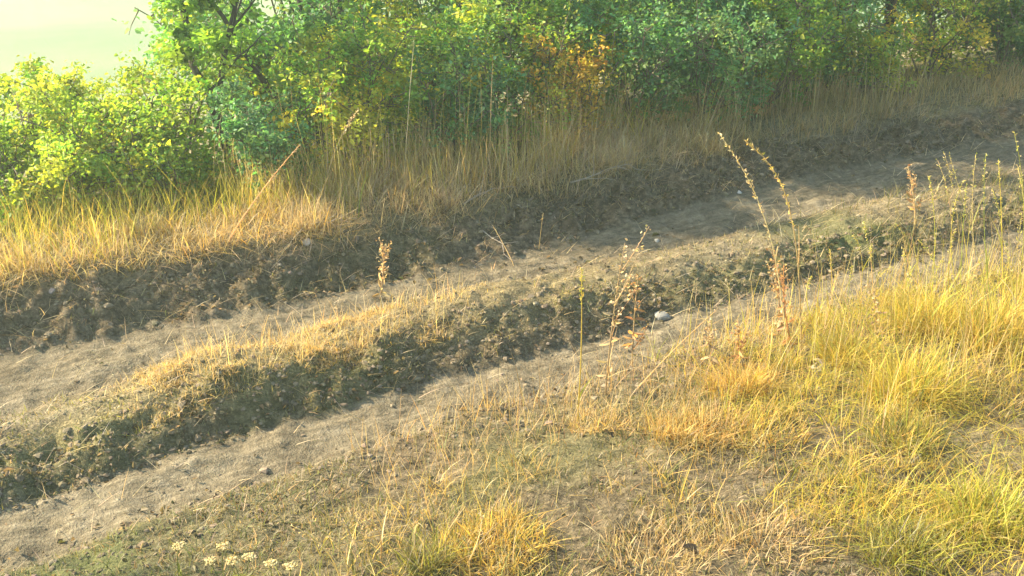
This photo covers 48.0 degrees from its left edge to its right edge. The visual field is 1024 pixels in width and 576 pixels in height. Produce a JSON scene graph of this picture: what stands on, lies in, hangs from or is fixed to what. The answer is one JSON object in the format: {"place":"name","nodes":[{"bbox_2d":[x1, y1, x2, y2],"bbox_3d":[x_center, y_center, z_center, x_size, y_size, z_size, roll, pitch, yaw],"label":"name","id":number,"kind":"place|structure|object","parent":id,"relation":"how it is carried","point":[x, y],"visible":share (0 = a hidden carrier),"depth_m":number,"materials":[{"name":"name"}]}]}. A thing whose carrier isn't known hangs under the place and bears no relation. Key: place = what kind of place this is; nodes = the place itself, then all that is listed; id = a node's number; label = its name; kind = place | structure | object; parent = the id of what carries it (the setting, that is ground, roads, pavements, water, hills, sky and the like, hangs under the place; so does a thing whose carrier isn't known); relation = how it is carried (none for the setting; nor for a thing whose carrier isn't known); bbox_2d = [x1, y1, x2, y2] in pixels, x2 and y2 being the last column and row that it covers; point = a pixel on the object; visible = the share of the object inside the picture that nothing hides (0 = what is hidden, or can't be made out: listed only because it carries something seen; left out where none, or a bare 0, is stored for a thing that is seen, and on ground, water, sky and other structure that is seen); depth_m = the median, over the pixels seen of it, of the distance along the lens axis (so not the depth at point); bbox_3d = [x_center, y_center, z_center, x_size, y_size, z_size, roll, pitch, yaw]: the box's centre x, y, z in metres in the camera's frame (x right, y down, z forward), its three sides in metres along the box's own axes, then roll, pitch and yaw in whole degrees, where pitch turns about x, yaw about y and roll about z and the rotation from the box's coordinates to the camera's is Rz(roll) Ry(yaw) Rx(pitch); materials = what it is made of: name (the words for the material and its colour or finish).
{"place":"outdoors","nodes":[
{"label":"outdoors","id":0,"kind":"place"},
{"bbox_2d":[0,96,1023,569],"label":"dirt track","id":1,"kind":"structure","parent":0,"point":[28,374],"depth_m":7.26,"materials":[{"name":"soil"}]},
{"bbox_2d":[372,237,392,298],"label":"dried weed","id":2,"kind":"object","parent":1,"relation":"on","point":[383,269],"visible":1,"depth_m":7.47,"materials":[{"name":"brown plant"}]},
{"bbox_2d":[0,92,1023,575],"bbox_3d":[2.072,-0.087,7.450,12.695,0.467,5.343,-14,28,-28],"label":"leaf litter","id":3,"kind":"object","parent":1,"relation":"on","point":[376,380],"visible":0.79,"depth_m":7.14,"materials":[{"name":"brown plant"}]},
{"bbox_2d":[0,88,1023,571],"bbox_3d":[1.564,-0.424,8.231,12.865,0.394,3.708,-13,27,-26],"label":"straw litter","id":4,"kind":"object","parent":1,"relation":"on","point":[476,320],"visible":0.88,"depth_m":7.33,"materials":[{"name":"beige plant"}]},
{"bbox_2d":[0,96,1023,575],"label":"soil clods","id":5,"kind":"object","parent":1,"relation":"on","point":[286,402],"visible":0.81,"depth_m":6.97,"materials":[{"name":"soil"}]},
{"bbox_2d":[571,155,663,182],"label":"dead branch","id":6,"kind":"object","parent":1,"relation":"on","point":[593,174],"visible":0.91,"depth_m":9.04,"materials":[{"name":"wood"}]},
{"bbox_2d":[621,273,648,366],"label":"dried weed","id":7,"kind":"object","parent":1,"relation":"on","point":[630,331],"visible":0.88,"depth_m":6.63,"materials":[{"name":"brown plant"}]},
{"bbox_2d":[654,311,670,320],"bbox_3d":[0.951,0.185,7.318,0.093,0.070,0.090,-10,26,-20],"label":"stone","id":8,"kind":"object","parent":1,"relation":"on","point":[664,316],"visible":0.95,"depth_m":7.29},
{"bbox_2d":[904,164,924,224],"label":"dried weed","id":9,"kind":"object","parent":1,"relation":"on","point":[913,184],"visible":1,"depth_m":8.44,"materials":[{"name":"brown plant"}]},
{"bbox_2d":[0,0,1023,575],"bbox_3d":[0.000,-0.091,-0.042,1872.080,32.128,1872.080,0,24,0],"label":"ground","id":10,"kind":"structure","parent":0,"point":[90,32],"depth_m":5.37,"materials":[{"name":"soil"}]},
{"bbox_2d":[0,81,69,225],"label":"shrub","id":11,"kind":"object","parent":10,"relation":"on","point":[5,171],"visible":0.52,"depth_m":8.53,"materials":[{"name":"green plant"}]},
{"bbox_2d":[0,95,86,196],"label":"shrub","id":12,"kind":"object","parent":10,"relation":"on","point":[2,112],"visible":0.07,"depth_m":10.01,"materials":[{"name":"green plant"}]},
{"bbox_2d":[0,55,111,194],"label":"shrub","id":13,"kind":"object","parent":10,"relation":"on","point":[64,83],"visible":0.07,"depth_m":9.38,"materials":[{"name":"green plant"}]},
{"bbox_2d":[0,62,199,214],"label":"shrub","id":14,"kind":"object","parent":10,"relation":"on","point":[66,145],"visible":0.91,"depth_m":8.37,"materials":[{"name":"green plant"}]},
{"bbox_2d":[0,53,206,194],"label":"shrub","id":15,"kind":"object","parent":10,"relation":"on","point":[35,67],"visible":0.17,"depth_m":8.95,"materials":[{"name":"green plant"}]},
{"bbox_2d":[88,91,240,206],"bbox_3d":[-2.680,-1.040,8.726,1.180,0.824,1.278,0,24,0],"label":"shrub","id":16,"kind":"object","parent":10,"relation":"on","point":[189,171],"visible":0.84,"depth_m":8.57,"materials":[{"name":"green plant"}]},
{"bbox_2d":[104,48,248,185],"bbox_3d":[-2.656,-1.375,9.174,1.146,1.170,1.636,-8,26,-18],"label":"shrub","id":17,"kind":"object","parent":10,"relation":"on","point":[170,86],"visible":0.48,"depth_m":8.99,"materials":[{"name":"green plant"}]},
{"bbox_2d":[172,541,192,575],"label":"umbel flower","id":18,"kind":"object","parent":10,"relation":"on","point":[178,548],"visible":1,"depth_m":4.44,"materials":[{"name":"white plant"}]},
{"bbox_2d":[146,0,278,184],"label":"forked tree","id":19,"kind":"object","parent":10,"relation":"on","point":[185,52],"visible":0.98,"depth_m":8.81,"materials":[{"name":"green plant"}]},
{"bbox_2d":[210,541,230,575],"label":"umbel flower","id":20,"kind":"object","parent":10,"relation":"on","point":[223,546],"visible":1,"depth_m":4.46,"materials":[{"name":"white plant"}]},
{"bbox_2d":[140,0,332,151],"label":"tree","id":21,"kind":"object","parent":10,"relation":"on","point":[153,47],"visible":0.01,"depth_m":12.20,"materials":[{"name":"green plant"}]},
{"bbox_2d":[226,555,251,575],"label":"umbel flower","id":22,"kind":"object","parent":10,"relation":"on","point":[232,560],"visible":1,"depth_m":4.35,"materials":[{"name":"white plant"}]},
{"bbox_2d":[234,552,255,575],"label":"umbel flower","id":23,"kind":"object","parent":10,"relation":"on","point":[249,557],"visible":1,"depth_m":4.37,"materials":[{"name":"white plant"}]},
{"bbox_2d":[112,0,378,169],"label":"bush","id":24,"kind":"object","parent":10,"relation":"on","point":[306,12],"visible":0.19,"depth_m":10.33,"materials":[{"name":"green plant"}]},
{"bbox_2d":[145,0,384,163],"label":"tree","id":25,"kind":"object","parent":10,"relation":"on","point":[260,77],"visible":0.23,"depth_m":9.97,"materials":[{"name":"green plant"}]},
{"bbox_2d":[199,72,330,191],"bbox_3d":[-1.854,-1.087,8.658,0.999,1.066,1.266,0,24,0],"label":"shrub","id":26,"kind":"object","parent":10,"relation":"on","point":[259,136],"visible":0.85,"depth_m":8.38,"materials":[{"name":"green plant"}]},
{"bbox_2d":[230,144,300,238],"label":"grass stalk","id":27,"kind":"object","parent":10,"relation":"on","point":[255,200],"depth_m":7.60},
{"bbox_2d":[211,0,387,166],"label":"bush","id":28,"kind":"object","parent":10,"relation":"on","point":[279,22],"visible":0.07,"depth_m":10.90,"materials":[{"name":"green plant"}]},
{"bbox_2d":[291,524,339,575],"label":"leaning stem","id":29,"kind":"object","parent":10,"relation":"on","point":[311,539],"visible":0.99,"depth_m":4.51,"materials":[{"name":"beige plant"}]},
{"bbox_2d":[305,109,358,210],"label":"grass stalk","id":30,"kind":"object","parent":10,"relation":"on","point":[349,120],"depth_m":8.03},
{"bbox_2d":[307,512,361,570],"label":"leaning stem","id":31,"kind":"object","parent":10,"relation":"on","point":[328,536],"visible":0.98,"depth_m":4.54,"materials":[{"name":"beige plant"}]},
{"bbox_2d":[262,33,418,169],"bbox_3d":[-1.285,-1.381,9.035,1.102,1.053,1.536,0,24,0],"label":"bush","id":32,"kind":"object","parent":10,"relation":"on","point":[359,118],"visible":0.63,"depth_m":8.74,"materials":[{"name":"green plant"}]},
{"bbox_2d":[330,512,357,570],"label":"leaning stem","id":33,"kind":"object","parent":10,"relation":"on","point":[344,525],"visible":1,"depth_m":4.52,"materials":[{"name":"beige plant"}]},
{"bbox_2d":[250,0,444,170],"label":"bush","id":34,"kind":"object","parent":10,"relation":"on","point":[351,48],"visible":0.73,"depth_m":8.79,"materials":[{"name":"green plant"}]},
{"bbox_2d":[346,509,368,563],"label":"leaning stem","id":35,"kind":"object","parent":10,"relation":"on","point":[361,528],"visible":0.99,"depth_m":4.59,"materials":[{"name":"beige plant"}]},
{"bbox_2d":[357,508,387,558],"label":"leaning stem","id":36,"kind":"object","parent":10,"relation":"on","point":[381,537],"visible":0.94,"depth_m":4.69,"materials":[{"name":"beige plant"}]},
{"bbox_2d":[276,0,493,143],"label":"bush","id":37,"kind":"object","parent":10,"relation":"on","point":[423,6],"visible":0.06,"depth_m":11.51,"materials":[{"name":"green plant"}]},
{"bbox_2d":[289,0,510,154],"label":"bush","id":38,"kind":"object","parent":10,"relation":"on","point":[309,46],"visible":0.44,"depth_m":9.32,"materials":[{"name":"green plant"}]},
{"bbox_2d":[280,0,527,139],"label":"tree","id":39,"kind":"object","parent":10,"relation":"on","point":[374,5],"visible":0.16,"depth_m":10.08,"materials":[{"name":"green plant"}]},
{"bbox_2d":[400,498,427,568],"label":"leaning stem","id":40,"kind":"object","parent":10,"relation":"on","point":[422,514],"visible":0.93,"depth_m":4.57,"materials":[{"name":"beige plant"}]},
{"bbox_2d":[409,494,423,557],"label":"leaning stem","id":41,"kind":"object","parent":10,"relation":"on","point":[414,521],"visible":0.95,"depth_m":4.57,"materials":[{"name":"beige plant"}]},
{"bbox_2d":[371,515,511,575],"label":"grass tussock","id":42,"kind":"object","parent":10,"relation":"on","point":[433,559],"depth_m":4.63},
{"bbox_2d":[376,11,533,161],"bbox_3d":[-0.527,-1.560,9.170,1.406,1.218,1.329,0,24,0],"label":"bush","id":43,"kind":"object","parent":10,"relation":"on","point":[485,105],"visible":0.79,"depth_m":9.06,"materials":[{"name":"green plant"}]},
{"bbox_2d":[367,0,586,122],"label":"bush","id":44,"kind":"object","parent":10,"relation":"on","point":[436,3],"visible":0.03,"depth_m":11.44,"materials":[{"name":"green plant"}]},
{"bbox_2d":[466,513,493,566],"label":"leaning stem","id":45,"kind":"object","parent":10,"relation":"on","point":[476,545],"visible":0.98,"depth_m":4.59,"materials":[{"name":"beige plant"}]},
{"bbox_2d":[390,0,593,146],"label":"bush","id":46,"kind":"object","parent":10,"relation":"on","point":[529,16],"visible":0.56,"depth_m":9.54,"materials":[{"name":"green plant"}]},
{"bbox_2d":[408,487,578,575],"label":"grass tussock","id":47,"kind":"object","parent":10,"relation":"on","point":[544,533],"depth_m":4.75,"materials":[{"name":"plant"}]},
{"bbox_2d":[0,17,1023,306],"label":"verge grass","id":48,"kind":"structure","parent":10,"relation":"on","point":[360,179],"depth_m":8.63,"materials":[{"name":"plant"}]},
{"bbox_2d":[0,76,1023,341],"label":"bank weeds","id":49,"kind":"object","parent":10,"relation":"on","point":[686,154],"visible":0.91,"depth_m":8.70,"materials":[{"name":"brown plant"}]},
{"bbox_2d":[434,0,634,132],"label":"tree","id":50,"kind":"object","parent":10,"relation":"on","point":[596,39],"visible":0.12,"depth_m":10.64,"materials":[{"name":"green plant"}]},
{"bbox_2d":[504,28,632,141],"bbox_3d":[0.468,-1.732,9.828,0.885,1.002,1.347,18,30,34],"label":"bush","id":51,"kind":"object","parent":10,"relation":"on","point":[584,71],"visible":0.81,"depth_m":9.70,"materials":[{"name":"green plant"}]},
{"bbox_2d":[558,268,591,426],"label":"grass stalk","id":52,"kind":"object","parent":10,"relation":"on","point":[579,394],"depth_m":5.70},
{"bbox_2d":[492,0,658,120],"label":"bush","id":53,"kind":"object","parent":10,"relation":"on","point":[519,36],"visible":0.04,"depth_m":12.28,"materials":[{"name":"green plant"}]},
{"bbox_2d":[492,0,667,125],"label":"bush","id":54,"kind":"object","parent":10,"relation":"on","point":[556,5],"visible":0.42,"depth_m":10.07,"materials":[{"name":"green plant"}]},
{"bbox_2d":[555,386,642,439],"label":"grass tussock","id":55,"kind":"object","parent":10,"relation":"on","point":[613,411],"depth_m":5.80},
{"bbox_2d":[596,224,650,394],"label":"dried weed","id":56,"kind":"object","parent":10,"relation":"on","point":[613,323],"visible":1,"depth_m":5.97,"materials":[{"name":"brown plant"}]},
{"bbox_2d":[556,0,715,132],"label":"bush","id":57,"kind":"object","parent":10,"relation":"on","point":[642,59],"visible":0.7,"depth_m":10.03,"materials":[{"name":"green plant"}]},
{"bbox_2d":[568,498,747,575],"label":"grass tussock","id":58,"kind":"object","parent":10,"relation":"on","point":[650,551],"depth_m":4.67,"materials":[{"name":"plant"}]},
{"bbox_2d":[553,0,782,100],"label":"bush","id":59,"kind":"object","parent":10,"relation":"on","point":[669,8],"visible":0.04,"depth_m":12.01,"materials":[{"name":"green plant"}]},
{"bbox_2d":[609,389,734,453],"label":"grass tussock","id":60,"kind":"object","parent":10,"relation":"on","point":[676,427],"depth_m":5.63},
{"bbox_2d":[616,386,763,467],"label":"grass tussock","id":61,"kind":"object","parent":10,"relation":"on","point":[710,427],"depth_m":5.57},
{"bbox_2d":[606,0,791,111],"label":"tree","id":62,"kind":"object","parent":10,"relation":"on","point":[729,37],"visible":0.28,"depth_m":11.06,"materials":[{"name":"green plant"}]},
{"bbox_2d":[700,317,721,363],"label":"dried weed","id":63,"kind":"object","parent":10,"relation":"on","point":[708,339],"visible":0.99,"depth_m":6.35,"materials":[{"name":"brown plant"}]},
{"bbox_2d":[634,0,802,95],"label":"bush","id":64,"kind":"object","parent":10,"relation":"on","point":[693,10],"visible":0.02,"depth_m":12.51,"materials":[{"name":"green plant"}]},
{"bbox_2d":[629,0,813,126],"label":"bush","id":65,"kind":"object","parent":10,"relation":"on","point":[722,9],"visible":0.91,"depth_m":10.11,"materials":[{"name":"green plant"}]},
{"bbox_2d":[637,344,811,414],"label":"grass tussock","id":66,"kind":"object","parent":10,"relation":"on","point":[731,379],"depth_m":6.02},
{"bbox_2d":[726,320,753,371],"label":"dried weed","id":67,"kind":"object","parent":10,"relation":"on","point":[738,337],"visible":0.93,"depth_m":6.27,"materials":[{"name":"brown plant"}]},
{"bbox_2d":[717,132,788,356],"bbox_3d":[1.315,-0.157,6.148,0.509,1.354,0.205,0,24,0],"label":"tall grass stalk","id":68,"kind":"object","parent":10,"relation":"on","point":[766,226],"depth_m":6.15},
{"bbox_2d":[671,477,850,575],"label":"grass tussock","id":69,"kind":"object","parent":10,"relation":"on","point":[781,524],"depth_m":4.73,"materials":[{"name":"plant"}]},
{"bbox_2d":[696,391,828,467],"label":"grass tussock","id":70,"kind":"object","parent":10,"relation":"on","point":[801,428],"depth_m":5.57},
{"bbox_2d":[685,0,861,109],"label":"bush","id":71,"kind":"object","parent":10,"relation":"on","point":[821,47],"visible":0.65,"depth_m":10.54,"materials":[{"name":"green plant"}]},
{"bbox_2d":[744,139,804,350],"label":"tall grass stalk","id":72,"kind":"object","parent":10,"relation":"on","point":[787,195],"depth_m":6.22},
{"bbox_2d":[762,247,793,346],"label":"dried weed","id":73,"kind":"object","parent":10,"relation":"on","point":[778,323],"visible":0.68,"depth_m":6.49,"materials":[{"name":"brown plant"}]},
{"bbox_2d":[737,334,818,379],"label":"grass tussock","id":74,"kind":"object","parent":10,"relation":"on","point":[790,356],"depth_m":6.38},
{"bbox_2d":[769,263,802,352],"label":"dried weed","id":75,"kind":"object","parent":10,"relation":"on","point":[784,302],"visible":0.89,"depth_m":6.41,"materials":[{"name":"brown plant"}]},
{"bbox_2d":[701,0,887,84],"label":"bush","id":76,"kind":"object","parent":10,"relation":"on","point":[854,1],"visible":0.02,"depth_m":12.86,"materials":[{"name":"green plant"}]},
{"bbox_2d":[740,0,850,92],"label":"tree","id":77,"kind":"object","parent":10,"relation":"on","point":[801,4],"visible":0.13,"depth_m":11.97,"materials":[{"name":"green plant"}]},
{"bbox_2d":[736,0,907,94],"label":"bush","id":78,"kind":"object","parent":10,"relation":"on","point":[862,5],"visible":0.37,"depth_m":11.33,"materials":[{"name":"green plant"}]},
{"bbox_2d":[745,291,929,377],"bbox_3d":[1.744,0.246,6.352,1.069,0.421,0.935,15,28,29],"label":"grass tussock","id":79,"kind":"object","parent":10,"relation":"on","point":[851,347],"depth_m":6.35,"materials":[{"name":"plant"}]},
{"bbox_2d":[808,1,919,94],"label":"bush","id":80,"kind":"object","parent":10,"relation":"on","point":[874,43],"visible":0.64,"depth_m":11.46,"materials":[{"name":"green plant"}]},
{"bbox_2d":[810,0,935,70],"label":"bush","id":81,"kind":"object","parent":10,"relation":"on","point":[904,3],"visible":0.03,"depth_m":13.05,"materials":[{"name":"green plant"}]},
{"bbox_2d":[864,282,886,338],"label":"dried weed","id":82,"kind":"object","parent":10,"relation":"on","point":[875,307],"visible":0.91,"depth_m":6.61,"materials":[{"name":"brown plant"}]},
{"bbox_2d":[882,0,896,74],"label":"tree","id":83,"kind":"object","parent":10,"relation":"on","point":[889,7],"visible":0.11,"depth_m":13.15,"materials":[{"name":"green plant"}]},
{"bbox_2d":[847,0,939,38],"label":"tree","id":84,"kind":"object","parent":10,"relation":"on","point":[901,10],"visible":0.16,"depth_m":16.44,"materials":[{"name":"green plant"}]},
{"bbox_2d":[840,395,960,463],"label":"grass tussock","id":85,"kind":"object","parent":10,"relation":"on","point":[916,427],"depth_m":5.40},
{"bbox_2d":[802,477,1002,575],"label":"grass tussock","id":86,"kind":"object","parent":10,"relation":"on","point":[897,541],"depth_m":4.54,"materials":[{"name":"plant"}]},
{"bbox_2d":[783,274,1023,434],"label":"grass tussock","id":87,"kind":"object","parent":10,"relation":"on","point":[926,372],"depth_m":5.85,"materials":[{"name":"plant"}]},
{"bbox_2d":[815,250,1022,353],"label":"grass tussock","id":88,"kind":"object","parent":10,"relation":"on","point":[911,310],"depth_m":6.74,"materials":[{"name":"plant"}]},
{"bbox_2d":[849,0,1004,64],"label":"tree","id":89,"kind":"object","parent":10,"relation":"on","point":[938,16],"visible":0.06,"depth_m":13.66,"materials":[{"name":"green plant"}]},
{"bbox_2d":[872,0,1009,79],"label":"bush","id":90,"kind":"object","parent":10,"relation":"on","point":[945,42],"visible":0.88,"depth_m":12.09,"materials":[{"name":"green plant"}]},
{"bbox_2d":[871,0,1023,63],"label":"bush","id":91,"kind":"object","parent":10,"relation":"on","point":[950,57],"visible":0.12,"depth_m":13.80,"materials":[{"name":"green plant"}]},
{"bbox_2d":[876,238,1023,394],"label":"grass tussock","id":92,"kind":"object","parent":10,"relation":"on","point":[989,322],"depth_m":6.47,"materials":[{"name":"plant"}]},
{"bbox_2d":[931,257,968,346],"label":"grass stalk","id":93,"kind":"object","parent":10,"relation":"on","point":[943,301],"depth_m":6.40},
{"bbox_2d":[884,441,1023,566],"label":"grass tussock","id":94,"kind":"object","parent":10,"relation":"on","point":[987,503],"depth_m":4.74,"materials":[{"name":"plant"}]},
{"bbox_2d":[949,152,984,283],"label":"grass stalk","id":95,"kind":"object","parent":10,"relation":"on","point":[966,214],"depth_m":7.30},
{"bbox_2d":[950,180,991,314],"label":"grass stalk","id":96,"kind":"object","parent":10,"relation":"on","point":[951,230],"depth_m":6.45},
{"bbox_2d":[959,183,984,302],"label":"grass stalk","id":97,"kind":"object","parent":10,"relation":"on","point":[962,242],"depth_m":7.08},
{"bbox_2d":[970,152,984,290],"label":"grass stalk","id":98,"kind":"object","parent":10,"relation":"on","point":[972,217],"depth_m":7.05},
{"bbox_2d":[934,0,1023,72],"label":"bush","id":99,"kind":"object","parent":10,"relation":"on","point":[1016,31],"visible":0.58,"depth_m":12.58,"materials":[{"name":"green plant"}]},
{"bbox_2d":[948,0,1023,58],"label":"bush","id":100,"kind":"object","parent":10,"relation":"on","point":[1016,7],"visible":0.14,"depth_m":13.19,"materials":[{"name":"green plant"}]},
{"bbox_2d":[970,251,1002,362],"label":"grass stalk","id":101,"kind":"object","parent":10,"relation":"on","point":[972,279],"depth_m":6.14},
{"bbox_2d":[982,154,993,326],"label":"grass stalk","id":102,"kind":"object","parent":10,"relation":"on","point":[984,244],"depth_m":6.34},
{"bbox_2d":[991,159,1002,296],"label":"grass stalk","id":103,"kind":"object","parent":10,"relation":"on","point":[1001,227],"depth_m":6.89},
{"bbox_2d":[1004,241,1014,367],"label":"grass stalk","id":104,"kind":"object","parent":10,"relation":"on","point":[1012,294],"depth_m":5.99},
{"bbox_2d":[998,213,1022,351],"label":"grass stalk","id":105,"kind":"object","parent":10,"relation":"on","point":[1018,240],"depth_m":6.21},
{"bbox_2d":[1012,132,1023,312],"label":"grass stalk","id":106,"kind":"object","parent":10,"relation":"on","point":[1023,205],"depth_m":6.50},
{"bbox_2d":[0,163,1023,511],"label":"ridge grass","id":107,"kind":"structure","parent":0,"point":[300,353],"depth_m":6.61,"materials":[{"name":"plant"}]},
{"bbox_2d":[633,207,1023,575],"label":"bank grass","id":108,"kind":"structure","parent":0,"point":[883,296],"depth_m":5.76,"materials":[{"name":"plant"}]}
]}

